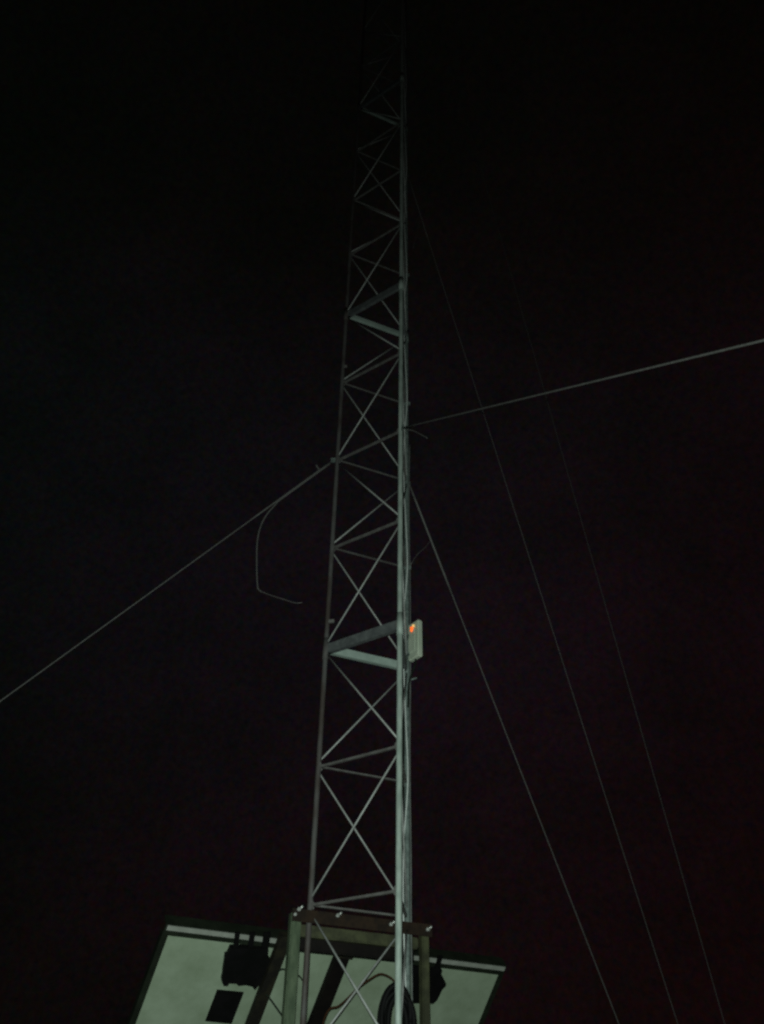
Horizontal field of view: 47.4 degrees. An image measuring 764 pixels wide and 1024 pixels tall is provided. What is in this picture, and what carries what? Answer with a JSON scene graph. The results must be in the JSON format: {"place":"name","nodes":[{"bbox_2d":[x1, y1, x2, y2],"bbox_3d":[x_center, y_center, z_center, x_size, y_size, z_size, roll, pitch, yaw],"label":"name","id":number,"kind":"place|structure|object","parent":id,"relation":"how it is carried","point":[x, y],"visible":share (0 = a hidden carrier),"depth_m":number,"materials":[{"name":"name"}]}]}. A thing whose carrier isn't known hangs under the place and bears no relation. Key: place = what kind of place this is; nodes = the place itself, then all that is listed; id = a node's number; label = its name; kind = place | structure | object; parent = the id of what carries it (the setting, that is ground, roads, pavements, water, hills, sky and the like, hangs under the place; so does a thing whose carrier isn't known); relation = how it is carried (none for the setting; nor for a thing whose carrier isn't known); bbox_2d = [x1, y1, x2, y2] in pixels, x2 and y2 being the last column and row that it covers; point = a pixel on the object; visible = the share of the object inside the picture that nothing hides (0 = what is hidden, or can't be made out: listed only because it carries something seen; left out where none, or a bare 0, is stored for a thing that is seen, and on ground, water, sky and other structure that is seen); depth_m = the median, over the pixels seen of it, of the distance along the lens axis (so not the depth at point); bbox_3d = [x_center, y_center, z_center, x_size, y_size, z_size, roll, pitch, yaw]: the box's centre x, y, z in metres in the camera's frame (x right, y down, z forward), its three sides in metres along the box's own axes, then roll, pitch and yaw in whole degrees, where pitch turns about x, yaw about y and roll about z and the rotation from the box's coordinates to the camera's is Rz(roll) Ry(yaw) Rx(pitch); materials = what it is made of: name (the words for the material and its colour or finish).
{"place":"outdoors","nodes":[
{"label":"outdoors","id":0,"kind":"place"},
{"bbox_2d":[0,0,763,1023],"label":"sky","id":1,"kind":"structure","parent":0,"point":[176,176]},
{"label":"ground","id":2,"kind":"structure","parent":0,"visible":0},
{"bbox_2d":[245,905,431,1023],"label":"support frame","id":3,"kind":"object","parent":2,"relation":"on","point":[347,945],"visible":0.97,"depth_m":4.68,"materials":[{"name":"green paint"}]},
{"bbox_2d":[126,915,332,1023],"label":"solar panel","id":4,"kind":"object","parent":3,"relation":"attached to","point":[200,971],"visible":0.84,"depth_m":4.83,"materials":[{"name":"glass"}]},
{"bbox_2d":[265,993,281,1015],"bbox_3d":[-0.508,2.666,4.558,0.231,0.249,0.008,1,-37,0],"label":"thin cable","id":5,"kind":"object","parent":3,"relation":"attached to","point":[273,1003],"visible":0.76,"depth_m":4.60,"materials":[{"name":"black rubber"}]},
{"bbox_2d":[324,947,506,1023],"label":"solar panel","id":6,"kind":"object","parent":3,"relation":"attached to","point":[464,987],"visible":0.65,"depth_m":5.35,"materials":[{"name":"glass"}]},
{"bbox_2d":[433,1,724,1023],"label":"guy wire","id":7,"kind":"object","parent":2,"relation":"attached to","point":[589,549],"visible":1,"depth_m":9.93,"materials":[{"name":"grey metal"}]},
{"bbox_3d":[-0.095,4.191,3.013,1.100,0.140,1.100,1,-37,0],"label":"concrete pad","id":8,"kind":"object","parent":2,"relation":"on","visible":0},
{"bbox_2d":[300,0,416,1023],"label":"lattice mast","id":9,"kind":"object","parent":8,"relation":"on","point":[338,648],"visible":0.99,"depth_m":5.73,"materials":[{"name":"grey metal"}]},
{"bbox_2d":[0,460,332,701],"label":"guy wire","id":10,"kind":"object","parent":9,"relation":"attached to","point":[317,467],"visible":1,"depth_m":5.99,"materials":[{"name":"grey metal"}]},
{"bbox_2d":[256,463,330,602],"bbox_3d":[-0.636,0.128,6.157,0.495,1.212,0.010,-3,-37,5],"label":"hanging cable","id":11,"kind":"object","parent":10,"relation":"hanging from","point":[262,523],"visible":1,"depth_m":6.21,"materials":[{"name":"rubber"}]},
{"bbox_2d":[322,973,394,1023],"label":"brown cable","id":12,"kind":"object","parent":9,"relation":"attached to","point":[347,998],"visible":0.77,"depth_m":4.62,"materials":[{"name":"brown rubber"}]},
{"bbox_2d":[377,982,416,1023],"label":"cable coil","id":13,"kind":"object","parent":9,"relation":"hanging from","point":[386,1003],"visible":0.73,"depth_m":4.46,"materials":[{"name":"black plastic"}]},
{"bbox_2d":[402,127,403,1023],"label":"feeder cable","id":14,"kind":"object","parent":9,"relation":"attached to","point":[403,633],"visible":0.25,"depth_m":5.52,"materials":[{"name":"black rubber"}]},
{"bbox_2d":[403,48,407,986],"bbox_3d":[0.196,-1.064,7.287,0.035,12.757,0.044,1,-37,0],"label":"antenna cable","id":15,"kind":"object","parent":9,"relation":"attached to","point":[407,558],"visible":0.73,"depth_m":6.16,"materials":[{"name":"black rubber"}]},
{"bbox_2d":[408,443,412,1001],"bbox_3d":[0.171,1.744,5.180,0.016,5.736,0.015,1,-37,0],"label":"power cable","id":16,"kind":"object","parent":9,"relation":"attached to","point":[410,748],"visible":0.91,"depth_m":5.32,"materials":[{"name":"black rubber"}]},
{"bbox_2d":[403,620,421,661],"bbox_3d":[0.195,0.862,5.753,0.056,0.269,0.173,24,-43,-28],"label":"wireless radio","id":17,"kind":"object","parent":9,"relation":"attached to","point":[414,636],"visible":0.98,"depth_m":5.71,"materials":[{"name":"white plastic"}]},
{"bbox_2d":[407,659,415,707],"bbox_3d":[0.189,1.097,5.600,0.023,0.310,0.112,18,-40,-21],"label":"data cable","id":18,"kind":"object","parent":17,"relation":"attached to","point":[409,684],"visible":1,"depth_m":5.61,"materials":[{"name":"black rubber"}]},
{"bbox_2d":[410,486,618,1023],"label":"guy wire","id":19,"kind":"object","parent":9,"relation":"attached to","point":[431,541],"visible":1,"depth_m":6.61,"materials":[{"name":"grey metal"}]},
{"bbox_2d":[408,176,677,1023],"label":"guy wire","id":20,"kind":"object","parent":9,"relation":"attached to","point":[542,597],"visible":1,"depth_m":8.21,"materials":[{"name":"grey metal"}]},
{"bbox_2d":[402,339,763,437],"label":"guy wire","id":21,"kind":"object","parent":9,"relation":"attached to","point":[689,358],"visible":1,"depth_m":3.79,"materials":[{"name":"grey metal"}]}
]}

